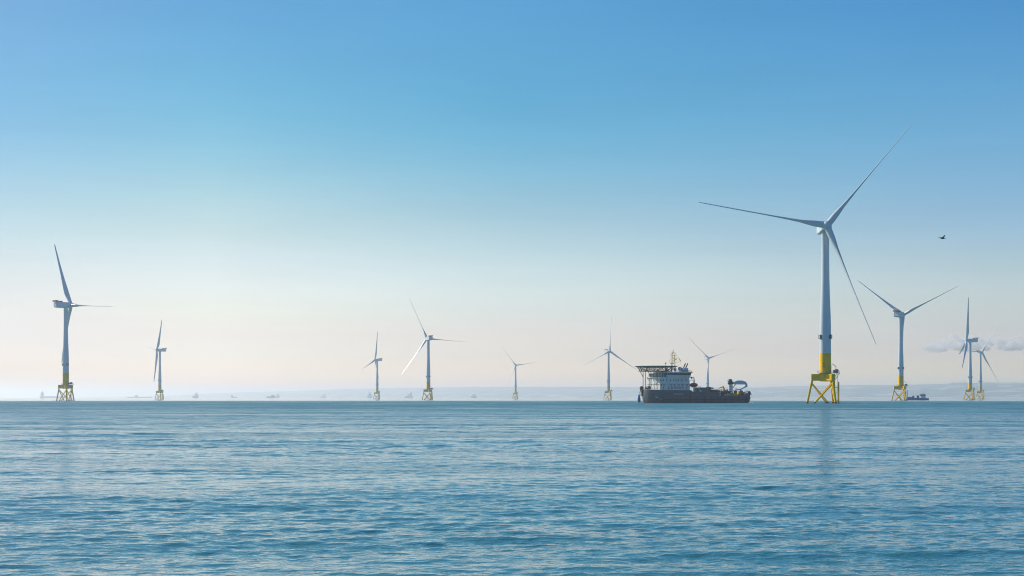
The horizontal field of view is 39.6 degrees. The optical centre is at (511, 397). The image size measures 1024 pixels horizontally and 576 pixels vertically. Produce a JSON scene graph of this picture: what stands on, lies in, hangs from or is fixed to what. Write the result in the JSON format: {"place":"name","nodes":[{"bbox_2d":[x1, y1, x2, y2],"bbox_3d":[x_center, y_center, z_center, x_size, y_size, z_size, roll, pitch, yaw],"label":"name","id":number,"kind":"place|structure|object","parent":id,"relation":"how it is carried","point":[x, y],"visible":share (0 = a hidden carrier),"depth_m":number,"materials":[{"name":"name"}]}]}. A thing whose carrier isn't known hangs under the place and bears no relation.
{"place":"outdoors","nodes":[
{"label":"outdoors","id":0,"kind":"place"},
{"bbox_2d":[0,398,1023,575],"bbox_3d":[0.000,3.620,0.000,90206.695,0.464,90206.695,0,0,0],"label":"sea","id":1,"kind":"structure","parent":0,"point":[439,487],"depth_m":56.15,"materials":[{"name":"teal liquid"}]},
{"bbox_2d":[40,392,67,397],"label":"ship","id":2,"kind":"object","parent":1,"relation":"on","point":[42,395],"visible":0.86,"depth_m":13194.19,"materials":[{"name":"grey metal"}]},
{"bbox_2d":[52,244,112,400],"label":"wind turbine","id":3,"kind":"object","parent":1,"relation":"in","point":[68,306],"visible":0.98,"depth_m":1614.08,"materials":[{"name":"white paint"}]},
{"bbox_2d":[127,395,151,397],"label":"ship","id":4,"kind":"object","parent":1,"relation":"on","point":[136,396],"visible":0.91,"depth_m":15634.02,"materials":[{"name":"grey metal"}]},
{"bbox_2d":[148,320,166,398],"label":"wind turbine","id":5,"kind":"object","parent":1,"relation":"in","point":[157,350],"visible":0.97,"depth_m":3141.25,"materials":[{"name":"white paint"}]},
{"bbox_2d":[364,332,382,398],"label":"wind turbine","id":6,"kind":"object","parent":1,"relation":"in","point":[377,376],"visible":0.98,"depth_m":3948.43,"materials":[{"name":"white paint"}]},
{"bbox_2d":[403,303,461,399],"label":"wind turbine","id":7,"kind":"object","parent":1,"relation":"in","point":[428,339],"visible":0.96,"depth_m":2528.13,"materials":[{"name":"white paint"}]},
{"bbox_2d":[504,350,534,398],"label":"wind turbine","id":8,"kind":"object","parent":1,"relation":"in","point":[516,392],"visible":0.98,"depth_m":4642.48,"materials":[{"name":"white paint"}]},
{"bbox_2d":[583,316,636,398],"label":"wind turbine","id":9,"kind":"object","parent":1,"relation":"in","point":[609,351],"visible":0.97,"depth_m":3233.65,"materials":[{"name":"white paint"}]},
{"bbox_2d":[635,349,751,402],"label":"construction ship","id":10,"kind":"object","parent":1,"relation":"on","point":[666,385],"visible":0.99,"depth_m":939.18,"materials":[{"name":"paint"}]},
{"bbox_2d":[704,349,733,386],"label":"wind turbine","id":11,"kind":"object","parent":1,"relation":"in","point":[707,358],"visible":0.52,"depth_m":3806.54,"materials":[{"name":"white paint"}]},
{"bbox_2d":[699,124,911,402],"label":"wind turbine","id":12,"kind":"object","parent":1,"relation":"in","point":[825,230],"visible":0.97,"depth_m":873.99,"materials":[{"name":"white paint"}]},
{"bbox_2d":[860,282,957,399],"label":"wind turbine","id":13,"kind":"object","parent":1,"relation":"in","point":[901,385],"visible":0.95,"depth_m":1799.40,"materials":[{"name":"white paint"}]},
{"bbox_2d":[908,394,928,399],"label":"workboat","id":14,"kind":"object","parent":1,"relation":"on","point":[923,396],"visible":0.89,"depth_m":2055.48,"materials":[{"name":"blue paint"}]},
{"bbox_2d":[959,297,978,399],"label":"wind turbine","id":15,"kind":"object","parent":1,"relation":"in","point":[965,345],"visible":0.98,"depth_m":2611.42,"materials":[{"name":"white paint"}]},
{"bbox_2d":[954,326,997,398],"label":"wind turbine","id":16,"kind":"object","parent":1,"relation":"in","point":[980,353],"visible":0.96,"depth_m":3305.80,"materials":[{"name":"white paint"}]},
{"bbox_2d":[0,0,1023,397],"label":"sky","id":17,"kind":"structure","parent":0,"point":[277,185],"materials":[{"name":"blue"}]},
{"bbox_2d":[80,382,1023,397],"bbox_3d":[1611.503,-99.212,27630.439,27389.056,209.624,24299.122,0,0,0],"label":"hills","id":18,"kind":"structure","parent":0,"point":[989,388],"depth_m":21284.10,"materials":[{"name":"grey"}]},
{"bbox_2d":[770,397,1023,397],"bbox_3d":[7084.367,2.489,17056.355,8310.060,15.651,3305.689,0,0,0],"label":"beach","id":19,"kind":"structure","parent":0,"point":[902,397],"depth_m":17132.17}
]}

